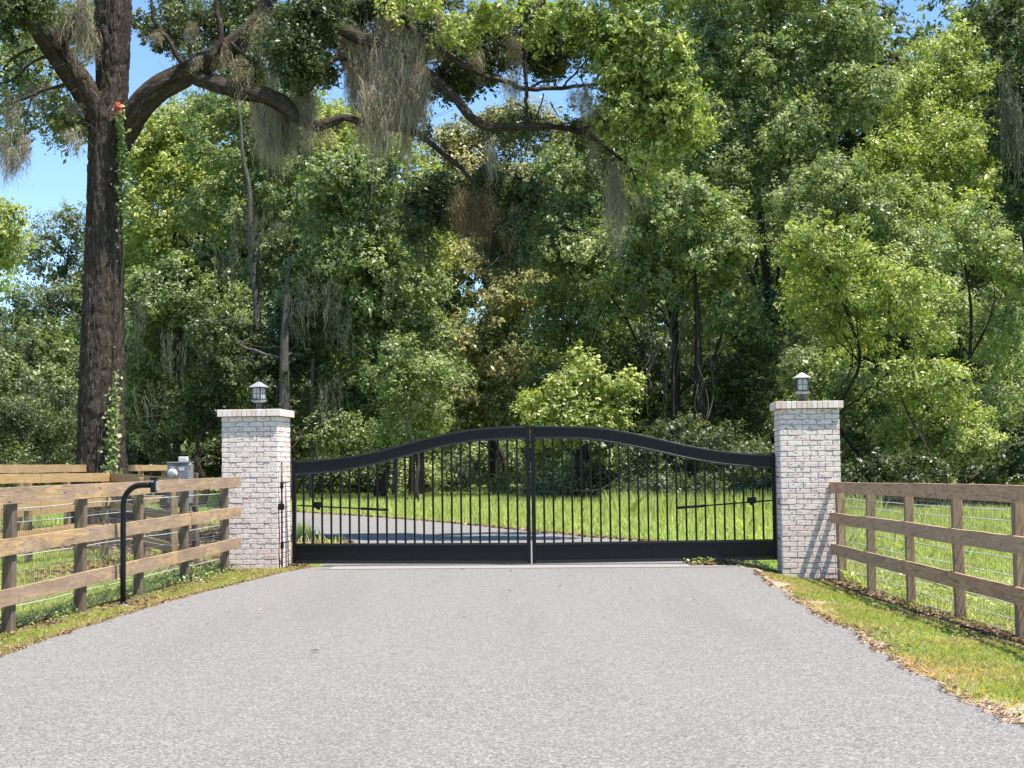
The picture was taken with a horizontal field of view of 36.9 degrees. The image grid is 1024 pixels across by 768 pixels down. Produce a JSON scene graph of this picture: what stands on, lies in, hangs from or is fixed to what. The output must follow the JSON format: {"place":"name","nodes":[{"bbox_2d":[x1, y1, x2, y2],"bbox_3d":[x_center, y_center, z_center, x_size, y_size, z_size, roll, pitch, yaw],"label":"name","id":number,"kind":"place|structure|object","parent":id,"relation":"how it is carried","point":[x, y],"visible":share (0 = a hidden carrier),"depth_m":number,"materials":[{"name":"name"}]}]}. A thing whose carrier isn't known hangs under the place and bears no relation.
{"place":"outdoors","nodes":[
{"label":"outdoors","id":0,"kind":"place"},
{"bbox_2d":[0,0,999,465],"label":"sky","id":1,"kind":"structure","parent":0,"point":[53,180],"materials":[{"name":"blue"}]},
{"bbox_2d":[0,486,1010,569],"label":"field grass","id":2,"kind":"structure","parent":0,"point":[539,515],"depth_m":39.85,"materials":[{"name":"green plant"}]},
{"bbox_2d":[0,507,1023,767],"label":"road","id":3,"kind":"structure","parent":0,"point":[468,669],"depth_m":10.75,"materials":[{"name":"grey asphalt"}]},
{"bbox_2d":[330,563,725,568],"bbox_3d":[0.200,2.722,22.994,5.984,0.001,1.032,-1,-3,6],"label":"road apron","id":4,"kind":"object","parent":3,"relation":"on","point":[412,566],"visible":0.89,"depth_m":23.02,"materials":[{"name":"concrete"}]},
{"bbox_2d":[0,474,1023,701],"bbox_3d":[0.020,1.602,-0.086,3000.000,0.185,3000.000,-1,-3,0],"label":"ground","id":5,"kind":"structure","parent":0,"point":[860,630],"depth_m":14.22,"materials":[{"name":"green plant"}]},
{"bbox_2d":[0,194,44,301],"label":"young tree","id":6,"kind":"object","parent":5,"relation":"on","point":[8,256],"visible":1,"depth_m":48.70,"materials":[{"name":"green plant"}]},
{"bbox_2d":[0,437,57,487],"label":"bush","id":7,"kind":"object","parent":5,"relation":"on","point":[20,458],"visible":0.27,"depth_m":71.95,"materials":[{"name":"green plant"}]},
{"bbox_2d":[0,366,77,473],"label":"bush","id":8,"kind":"object","parent":5,"relation":"on","point":[12,410],"visible":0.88,"depth_m":76.60,"materials":[{"name":"green plant"}]},
{"bbox_2d":[0,276,80,462],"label":"tree","id":9,"kind":"object","parent":5,"relation":"on","point":[33,374],"visible":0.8,"depth_m":83.01,"materials":[{"name":"green plant"}]},
{"bbox_2d":[1,195,86,484],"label":"tree","id":10,"kind":"object","parent":5,"relation":"on","point":[53,308],"visible":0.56,"depth_m":94.99,"materials":[{"name":"green plant"}]},
{"bbox_2d":[0,473,111,562],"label":"paddock fence","id":11,"kind":"object","parent":5,"relation":"on","point":[27,480],"visible":0.62,"depth_m":24.82,"materials":[{"name":"brown wood"}]},
{"bbox_2d":[0,465,169,554],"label":"paddock fence","id":12,"kind":"object","parent":5,"relation":"on","point":[22,469],"visible":0.24,"depth_m":29.23,"materials":[{"name":"brown wood"}]},
{"bbox_2d":[42,214,154,444],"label":"deep wood tree","id":13,"kind":"object","parent":5,"relation":"on","point":[75,296],"visible":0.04,"depth_m":93.52,"materials":[{"name":"green plant"}]},
{"bbox_2d":[0,548,219,629],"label":"paddock grass","id":14,"kind":"structure","parent":5,"relation":"on","point":[54,558],"depth_m":20.17,"materials":[{"name":"green plant"}]},
{"bbox_2d":[0,524,219,551],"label":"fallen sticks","id":15,"kind":"object","parent":5,"relation":"on","point":[200,535],"visible":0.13,"depth_m":31.51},
{"bbox_2d":[63,425,174,476],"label":"bush","id":16,"kind":"object","parent":5,"relation":"on","point":[135,457],"visible":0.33,"depth_m":67.42,"materials":[{"name":"green plant"}]},
{"bbox_2d":[0,476,240,632],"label":"board fence","id":17,"kind":"object","parent":5,"relation":"on","point":[80,535],"visible":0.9,"depth_m":16.78,"materials":[{"name":"wood"}]},
{"bbox_2d":[0,560,243,628],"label":"ground weeds","id":18,"kind":"object","parent":5,"relation":"on","point":[193,577],"visible":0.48,"depth_m":19.69,"materials":[{"name":"green plant"}]},
{"bbox_2d":[116,477,158,605],"bbox_3d":[-4.178,1.864,17.128,0.467,1.643,0.150,-1,-3,0],"label":"keypad post","id":19,"kind":"object","parent":5,"relation":"on","point":[152,484],"visible":0.98,"depth_m":17.11,"materials":[{"name":"black metal"}]},
{"bbox_2d":[103,472,180,571],"bbox_3d":[-6.032,2.289,24.753,0.157,1.737,5.166,1,-3,-26],"label":"paddock fence","id":20,"kind":"object","parent":5,"relation":"on","point":[119,477],"visible":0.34,"depth_m":23.98,"materials":[{"name":"wood"}]},
{"bbox_2d":[0,565,308,654],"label":"verge grass","id":21,"kind":"structure","parent":5,"relation":"on","point":[37,635],"depth_m":16.40,"materials":[{"name":"green plant"}]},
{"bbox_2d":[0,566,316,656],"bbox_3d":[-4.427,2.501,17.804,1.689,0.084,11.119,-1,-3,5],"label":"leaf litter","id":22,"kind":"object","parent":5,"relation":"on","point":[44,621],"visible":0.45,"depth_m":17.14,"materials":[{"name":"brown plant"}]},
{"bbox_2d":[75,244,248,503],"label":"woodland tree","id":23,"kind":"object","parent":5,"relation":"on","point":[164,303],"visible":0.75,"depth_m":65.09,"materials":[{"name":"green plant"}]},
{"bbox_2d":[85,95,246,496],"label":"woodland tree","id":24,"kind":"object","parent":5,"relation":"on","point":[157,139],"visible":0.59,"depth_m":70.86,"materials":[{"name":"green plant"}]},
{"bbox_2d":[75,129,264,461],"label":"deep wood tree","id":25,"kind":"object","parent":5,"relation":"on","point":[181,442],"visible":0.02,"depth_m":90.70,"materials":[{"name":"green plant"}]},
{"bbox_2d":[0,523,354,583],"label":"leaf litter","id":26,"kind":"object","parent":5,"relation":"on","point":[107,564],"visible":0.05,"depth_m":27.09,"materials":[{"name":"plant"}]},
{"bbox_2d":[160,457,198,562],"bbox_3d":[-5.449,2.139,24.914,0.625,1.915,0.383,-1,-3,9],"label":"meter box","id":27,"kind":"object","parent":5,"relation":"on","point":[182,468],"visible":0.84,"depth_m":24.93,"materials":[{"name":"grey metal"}]},
{"bbox_2d":[125,321,253,507],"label":"woodland tree","id":28,"kind":"object","parent":5,"relation":"on","point":[200,414],"visible":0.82,"depth_m":62.24,"materials":[{"name":"green plant"}]},
{"bbox_2d":[171,425,221,498],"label":"bush","id":29,"kind":"object","parent":5,"relation":"on","point":[210,456],"visible":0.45,"depth_m":65.43,"materials":[{"name":"green plant"}]},
{"bbox_2d":[123,125,299,445],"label":"deep wood tree","id":30,"kind":"object","parent":5,"relation":"on","point":[241,280],"visible":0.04,"depth_m":88.87,"materials":[{"name":"green plant"}]},
{"bbox_2d":[189,280,273,453],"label":"deep wood tree","id":31,"kind":"object","parent":5,"relation":"on","point":[240,312],"visible":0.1,"depth_m":77.47,"materials":[{"name":"green plant"}]},
{"bbox_2d":[159,61,328,408],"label":"woodland tree","id":32,"kind":"object","parent":5,"relation":"on","point":[238,157],"visible":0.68,"depth_m":65.71,"materials":[{"name":"green plant"}]},
{"bbox_2d":[217,409,293,568],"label":"brick pillar","id":33,"kind":"structure","parent":5,"relation":"on","point":[255,448],"depth_m":23.16,"materials":[{"name":"white brick"}]},
{"bbox_2d":[249,379,268,408],"bbox_3d":[-3.898,0.152,23.657,0.226,0.512,0.226,-2,-3,24],"label":"pillar lantern","id":34,"kind":"object","parent":33,"relation":"on","point":[258,393],"visible":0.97,"depth_m":23.61,"materials":[{"name":"metal"}]},
{"bbox_2d":[278,462,289,568],"bbox_3d":[-3.425,1.990,23.190,0.109,1.620,0.249,-4,-4,44],"label":"hinge bar","id":35,"kind":"object","parent":33,"relation":"attached to","point":[281,508],"visible":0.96,"depth_m":23.12,"materials":[{"name":"black paint"}]},
{"bbox_2d":[292,426,530,563],"bbox_3d":[-1.548,1.703,23.404,3.659,2.087,0.058,-1,-3,5],"label":"gate leaf","id":36,"kind":"object","parent":33,"relation":"attached to","point":[368,552],"visible":1,"depth_m":23.38,"materials":[{"name":"paint"}]},
{"bbox_2d":[174,193,343,503],"bbox_3d":[-9.895,-1.405,60.822,7.138,13.353,6.331,-1,-3,0],"label":"woodland tree","id":37,"kind":"object","parent":5,"relation":"on","point":[284,364],"visible":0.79,"depth_m":60.27,"materials":[{"name":"green plant"}]},
{"bbox_2d":[188,90,402,491],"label":"deep wood tree","id":38,"kind":"object","parent":5,"relation":"on","point":[268,292],"visible":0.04,"depth_m":85.94,"materials":[{"name":"green plant"}]},
{"bbox_2d":[296,358,338,501],"bbox_3d":[-8.018,2.054,59.931,2.603,6.138,0.415,-1,-3,0],"label":"bare trunk","id":39,"kind":"object","parent":5,"relation":"on","point":[311,452],"visible":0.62,"depth_m":59.94,"materials":[{"name":"grey plant"}]},
{"bbox_2d":[296,451,361,495],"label":"bush","id":40,"kind":"object","parent":5,"relation":"on","point":[326,480],"visible":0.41,"depth_m":71.42,"materials":[{"name":"green plant"}]},
{"bbox_2d":[272,275,387,493],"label":"deep wood tree","id":41,"kind":"object","parent":5,"relation":"on","point":[348,452],"visible":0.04,"depth_m":75.60,"materials":[{"name":"green plant"}]},
{"bbox_2d":[277,98,441,491],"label":"deep wood tree","id":42,"kind":"object","parent":5,"relation":"on","point":[393,224],"visible":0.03,"depth_m":82.68,"materials":[{"name":"green plant"}]},
{"bbox_2d":[0,0,725,545],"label":"live oak","id":43,"kind":"object","parent":5,"relation":"on","point":[650,90],"visible":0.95,"depth_m":31.38,"materials":[{"name":"green plant"}]},
{"bbox_2d":[96,102,136,523],"bbox_3d":[-8.145,-1.381,31.553,0.601,9.024,0.664,-2,-3,29],"label":"climbing vine","id":44,"kind":"object","parent":43,"relation":"attached to","point":[112,439],"visible":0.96,"depth_m":31.72,"materials":[{"name":"green plant"}]},
{"bbox_2d":[270,131,461,497],"bbox_3d":[-6.060,-2.643,61.707,8.076,15.895,8.800,-1,-3,0],"label":"woodland tree","id":45,"kind":"object","parent":5,"relation":"on","point":[347,182],"visible":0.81,"depth_m":60.46,"materials":[{"name":"green plant"}]},
{"bbox_2d":[333,446,430,494],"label":"bush","id":46,"kind":"object","parent":5,"relation":"on","point":[363,478],"visible":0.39,"depth_m":73.35,"materials":[{"name":"green plant"}]},
{"bbox_2d":[294,90,471,491],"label":"woodland tree","id":47,"kind":"object","parent":5,"relation":"on","point":[328,110],"visible":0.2,"depth_m":66.22,"materials":[{"name":"green plant"}]},
{"bbox_2d":[291,329,479,500],"bbox_3d":[-5.344,1.502,59.089,8.288,7.274,6.435,-1,-3,0],"label":"woodland tree","id":48,"kind":"object","parent":5,"relation":"on","point":[396,385],"visible":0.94,"depth_m":59.05,"materials":[{"name":"green plant"}]},
{"bbox_2d":[388,451,467,492],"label":"bush","id":49,"kind":"object","parent":5,"relation":"on","point":[428,479],"visible":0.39,"depth_m":79.35,"materials":[{"name":"green plant"}]},
{"bbox_2d":[395,179,485,461],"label":"deep wood tree","id":50,"kind":"object","parent":5,"relation":"on","point":[466,308],"visible":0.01,"depth_m":111.22,"materials":[{"name":"green plant"}]},
{"bbox_2d":[398,449,486,492],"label":"bush","id":51,"kind":"object","parent":5,"relation":"on","point":[456,476],"visible":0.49,"depth_m":81.27,"materials":[{"name":"green plant"}]},
{"bbox_2d":[399,234,554,482],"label":"flowering tree","id":52,"kind":"object","parent":5,"relation":"on","point":[496,376],"visible":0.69,"depth_m":65.53,"materials":[{"name":"green plant"}]},
{"bbox_2d":[395,180,573,472],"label":"woodland tree","id":53,"kind":"object","parent":5,"relation":"on","point":[456,303],"visible":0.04,"depth_m":99.66,"materials":[{"name":"green plant"}]},
{"bbox_2d":[449,439,525,489],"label":"bush","id":54,"kind":"object","parent":5,"relation":"on","point":[483,455],"visible":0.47,"depth_m":89.17,"materials":[{"name":"green plant"}]},
{"bbox_2d":[402,93,574,448],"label":"flowering tree","id":55,"kind":"object","parent":5,"relation":"on","point":[456,141],"visible":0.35,"depth_m":91.95,"materials":[{"name":"green plant"}]},
{"bbox_2d":[468,453,524,495],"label":"bush","id":56,"kind":"object","parent":5,"relation":"on","point":[502,486],"visible":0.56,"depth_m":65.47,"materials":[{"name":"green plant"}]},
{"bbox_2d":[0,321,1022,487],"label":"distant woods","id":57,"kind":"object","parent":5,"relation":"on","point":[595,449],"visible":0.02,"depth_m":133.60,"materials":[{"name":"green plant"}]},
{"bbox_2d":[290,510,738,560],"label":"leaf litter","id":58,"kind":"object","parent":5,"relation":"on","point":[556,532],"visible":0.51,"depth_m":37.06,"materials":[{"name":"brown plant"}]},
{"bbox_2d":[492,443,586,499],"bbox_3d":[1.646,4.088,59.877,3.592,4.841,3.892,-3,-4,41],"label":"bush","id":59,"kind":"object","parent":5,"relation":"on","point":[539,490],"visible":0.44,"depth_m":59.34,"materials":[{"name":"green plant"}]},
{"bbox_2d":[452,106,663,466],"bbox_3d":[2.237,-2.895,63.729,7.047,16.388,10.126,1,-3,-26],"label":"woodland tree","id":60,"kind":"object","parent":5,"relation":"on","point":[570,177],"visible":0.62,"depth_m":61.93,"materials":[{"name":"green plant"}]},
{"bbox_2d":[522,444,595,497],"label":"bush","id":61,"kind":"object","parent":5,"relation":"on","point":[557,472],"visible":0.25,"depth_m":59.53,"materials":[{"name":"green plant"}]},
{"bbox_2d":[468,131,662,460],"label":"deep wood tree","id":62,"kind":"object","parent":5,"relation":"on","point":[526,327],"visible":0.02,"depth_m":94.85,"materials":[{"name":"green plant"}]},
{"bbox_2d":[508,308,662,498],"bbox_3d":[2.383,0.960,53.940,4.999,7.622,3.678,0,-3,-14],"label":"shrub","id":63,"kind":"object","parent":5,"relation":"on","point":[563,404],"visible":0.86,"depth_m":53.58,"materials":[{"name":"green plant"}]},
{"bbox_2d":[558,457,648,499],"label":"bush","id":64,"kind":"object","parent":5,"relation":"on","point":[595,478],"visible":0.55,"depth_m":57.34,"materials":[{"name":"green plant"}]},
{"bbox_2d":[523,115,719,477],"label":"deep wood tree","id":65,"kind":"object","parent":5,"relation":"on","point":[643,413],"visible":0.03,"depth_m":81.54,"materials":[{"name":"green plant"}]},
{"bbox_2d":[594,452,669,503],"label":"bush","id":66,"kind":"object","parent":5,"relation":"on","point":[622,487],"visible":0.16,"depth_m":49.67,"materials":[{"name":"green plant"}]},
{"bbox_2d":[604,450,702,500],"bbox_3d":[4.807,3.579,47.392,3.200,3.504,3.655,-2,-3,22],"label":"bush","id":67,"kind":"object","parent":5,"relation":"on","point":[661,483],"visible":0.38,"depth_m":47.28,"materials":[{"name":"green plant"}]},
{"bbox_2d":[572,143,779,482],"bbox_3d":[5.921,-2.232,56.241,7.601,14.198,7.481,-1,-3,11],"label":"woodland tree","id":68,"kind":"object","parent":5,"relation":"on","point":[637,274],"visible":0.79,"depth_m":56.68,"materials":[{"name":"green plant"}]},
{"bbox_2d":[638,291,666,417],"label":"hanging vine","id":69,"kind":"object","parent":68,"relation":"hanging from","point":[644,335],"visible":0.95,"depth_m":55.65,"materials":[{"name":"plant"}]},
{"bbox_2d":[648,295,698,422],"bbox_3d":[5.831,-0.735,55.624,1.863,4.975,0.540,-1,-3,0],"label":"hanging vine","id":70,"kind":"object","parent":68,"relation":"hanging from","point":[668,373],"visible":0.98,"depth_m":55.66,"materials":[{"name":"green plant"}]},
{"bbox_2d":[662,299,713,422],"bbox_3d":[6.381,-0.800,55.611,1.877,4.550,0.560,-1,-3,0],"label":"hanging vine","id":71,"kind":"object","parent":68,"relation":"hanging from","point":[698,342],"visible":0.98,"depth_m":55.59,"materials":[{"name":"plant"}]},
{"bbox_2d":[592,406,770,490],"bbox_3d":[5.626,2.733,52.801,6.938,4.046,3.853,-1,-3,5],"label":"shrub","id":72,"kind":"object","parent":5,"relation":"on","point":[708,438],"visible":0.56,"depth_m":52.39,"materials":[{"name":"green plant"}]},
{"bbox_2d":[597,269,790,477],"bbox_3d":[7.230,0.480,59.312,7.734,9.088,7.222,-1,-3,0],"label":"woodland tree","id":73,"kind":"object","parent":5,"relation":"on","point":[734,373],"visible":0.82,"depth_m":58.38,"materials":[{"name":"green plant"}]},
{"bbox_2d":[552,0,842,481],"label":"deep wood tree","id":74,"kind":"object","parent":5,"relation":"on","point":[657,318],"visible":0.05,"depth_m":76.86,"materials":[{"name":"green plant"}]},
{"bbox_2d":[671,461,731,498],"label":"bush","id":75,"kind":"object","parent":5,"relation":"on","point":[700,482],"visible":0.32,"depth_m":46.67,"materials":[{"name":"green plant"}]},
{"bbox_2d":[641,243,770,474],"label":"deep wood tree","id":76,"kind":"object","parent":5,"relation":"on","point":[689,323],"visible":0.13,"depth_m":69.48,"materials":[{"name":"green plant"}]},
{"bbox_2d":[670,433,771,499],"bbox_3d":[6.848,3.372,45.492,3.879,4.298,3.353,1,-3,-23],"label":"bush","id":77,"kind":"object","parent":5,"relation":"on","point":[766,482],"visible":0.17,"depth_m":45.57,"materials":[{"name":"green plant"}]},
{"bbox_2d":[601,487,890,518],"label":"tall weeds","id":78,"kind":"object","parent":5,"relation":"on","point":[662,502],"visible":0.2,"depth_m":40.18,"materials":[{"name":"green plant"}]},
{"bbox_2d":[649,0,855,376],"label":"deep wood tree","id":79,"kind":"object","parent":5,"relation":"on","point":[766,127],"depth_m":79.97,"materials":[{"name":"green plant"}]},
{"bbox_2d":[702,228,852,453],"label":"deep wood tree","id":80,"kind":"object","parent":5,"relation":"on","point":[790,333],"visible":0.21,"depth_m":65.30,"materials":[{"name":"green plant"}]},
{"bbox_2d":[640,0,940,401],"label":"deep wood tree","id":81,"kind":"object","parent":5,"relation":"on","point":[844,142],"visible":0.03,"depth_m":79.64,"materials":[{"name":"green plant"}]},
{"bbox_2d":[673,0,912,445],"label":"woodland tree","id":82,"kind":"object","parent":5,"relation":"on","point":[745,54],"visible":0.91,"depth_m":62.45,"materials":[{"name":"green plant"}]},
{"bbox_2d":[770,401,842,579],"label":"brick pillar","id":83,"kind":"structure","parent":5,"relation":"on","point":[807,447],"depth_m":22.21,"materials":[{"name":"white brick"}]},
{"bbox_2d":[531,425,776,563],"bbox_3d":[2.118,1.640,23.084,3.655,2.083,0.058,-1,-3,5],"label":"gate leaf","id":84,"kind":"object","parent":83,"relation":"attached to","point":[640,551],"visible":1,"depth_m":23.07,"materials":[{"name":"paint"}]},
{"bbox_2d":[792,368,811,400],"bbox_3d":[4.286,0.016,22.707,0.255,0.512,0.254,-1,-3,3],"label":"pillar lantern","id":85,"kind":"object","parent":83,"relation":"on","point":[801,384],"visible":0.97,"depth_m":22.63,"materials":[{"name":"metal"}]},
{"bbox_2d":[692,148,967,451],"bbox_3d":[11.949,-1.892,56.209,9.975,13.514,6.427,1,-3,-28],"label":"woodland tree","id":86,"kind":"object","parent":5,"relation":"on","point":[856,190],"visible":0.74,"depth_m":55.72,"materials":[{"name":"green plant"}]},
{"bbox_2d":[764,339,925,466],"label":"woodland tree","id":87,"kind":"object","parent":5,"relation":"on","point":[862,406],"visible":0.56,"depth_m":46.80,"materials":[{"name":"green plant"}]},
{"bbox_2d":[701,499,1014,631],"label":"paddock grass","id":88,"kind":"structure","parent":5,"relation":"on","point":[892,544],"depth_m":24.95,"materials":[{"name":"green plant"}]},
{"bbox_2d":[744,174,978,466],"bbox_3d":[10.434,-0.814,44.622,5.765,10.078,7.436,-2,-3,24],"label":"woodland tree","id":89,"kind":"object","parent":5,"relation":"on","point":[834,285],"visible":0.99,"depth_m":44.03,"materials":[{"name":"green plant"}]},
{"bbox_2d":[769,0,984,479],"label":"deep wood tree","id":90,"kind":"object","parent":5,"relation":"on","point":[907,56],"visible":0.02,"depth_m":83.21,"materials":[{"name":"green plant"}]},
{"bbox_2d":[731,560,1023,723],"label":"verge grass","id":91,"kind":"structure","parent":5,"relation":"on","point":[965,662],"depth_m":12.95,"materials":[{"name":"green plant"}]},
{"bbox_2d":[735,563,1023,725],"bbox_3d":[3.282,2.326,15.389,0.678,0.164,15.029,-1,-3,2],"label":"leaf litter","id":92,"kind":"object","parent":91,"relation":"on","point":[875,648],"visible":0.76,"depth_m":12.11,"materials":[{"name":"plant"}]},
{"bbox_2d":[797,577,1023,657],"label":"leaf litter","id":93,"kind":"object","parent":5,"relation":"on","point":[986,630],"visible":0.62,"depth_m":16.39,"materials":[{"name":"brown plant"}]},
{"bbox_2d":[848,226,974,465],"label":"deep wood tree","id":94,"kind":"object","parent":5,"relation":"on","point":[903,339],"visible":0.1,"depth_m":61.45,"materials":[{"name":"green plant"}]},
{"bbox_2d":[832,4,1016,483],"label":"woodland tree","id":95,"kind":"object","parent":5,"relation":"on","point":[942,131],"visible":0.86,"depth_m":65.79,"materials":[{"name":"green plant"}]},
{"bbox_2d":[830,482,1023,637],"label":"board fence","id":96,"kind":"object","parent":5,"relation":"on","point":[957,578],"visible":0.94,"depth_m":16.26,"materials":[{"name":"wood"}]},
{"bbox_2d":[840,412,1023,506],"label":"shrub","id":97,"kind":"object","parent":5,"relation":"on","point":[898,470],"visible":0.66,"depth_m":41.79,"materials":[{"name":"green plant"}]},
{"bbox_2d":[855,330,1023,508],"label":"woodland tree","id":98,"kind":"object","parent":5,"relation":"on","point":[904,384],"visible":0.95,"depth_m":44.21,"materials":[{"name":"green plant"}]},
{"bbox_2d":[868,0,1023,484],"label":"deep wood tree","id":99,"kind":"object","parent":5,"relation":"on","point":[965,9],"visible":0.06,"depth_m":73.99,"materials":[{"name":"green plant"}]},
{"bbox_2d":[905,171,1023,483],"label":"woodland tree","id":100,"kind":"object","parent":5,"relation":"on","point":[1008,327],"visible":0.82,"depth_m":53.90,"materials":[{"name":"green plant"}]},
{"bbox_2d":[907,211,1023,468],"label":"deep wood tree","id":101,"kind":"object","parent":5,"relation":"on","point":[974,278],"visible":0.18,"depth_m":59.61,"materials":[{"name":"green plant"}]},
{"bbox_2d":[930,2,1023,414],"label":"deep wood tree","id":102,"kind":"object","parent":5,"relation":"on","point":[994,205],"visible":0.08,"depth_m":68.92,"materials":[{"name":"green plant"}]},
{"bbox_2d":[946,0,1023,252],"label":"woodland tree","id":103,"kind":"object","parent":5,"relation":"on","point":[1003,20],"visible":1,"depth_m":45.80,"materials":[{"name":"green plant"}]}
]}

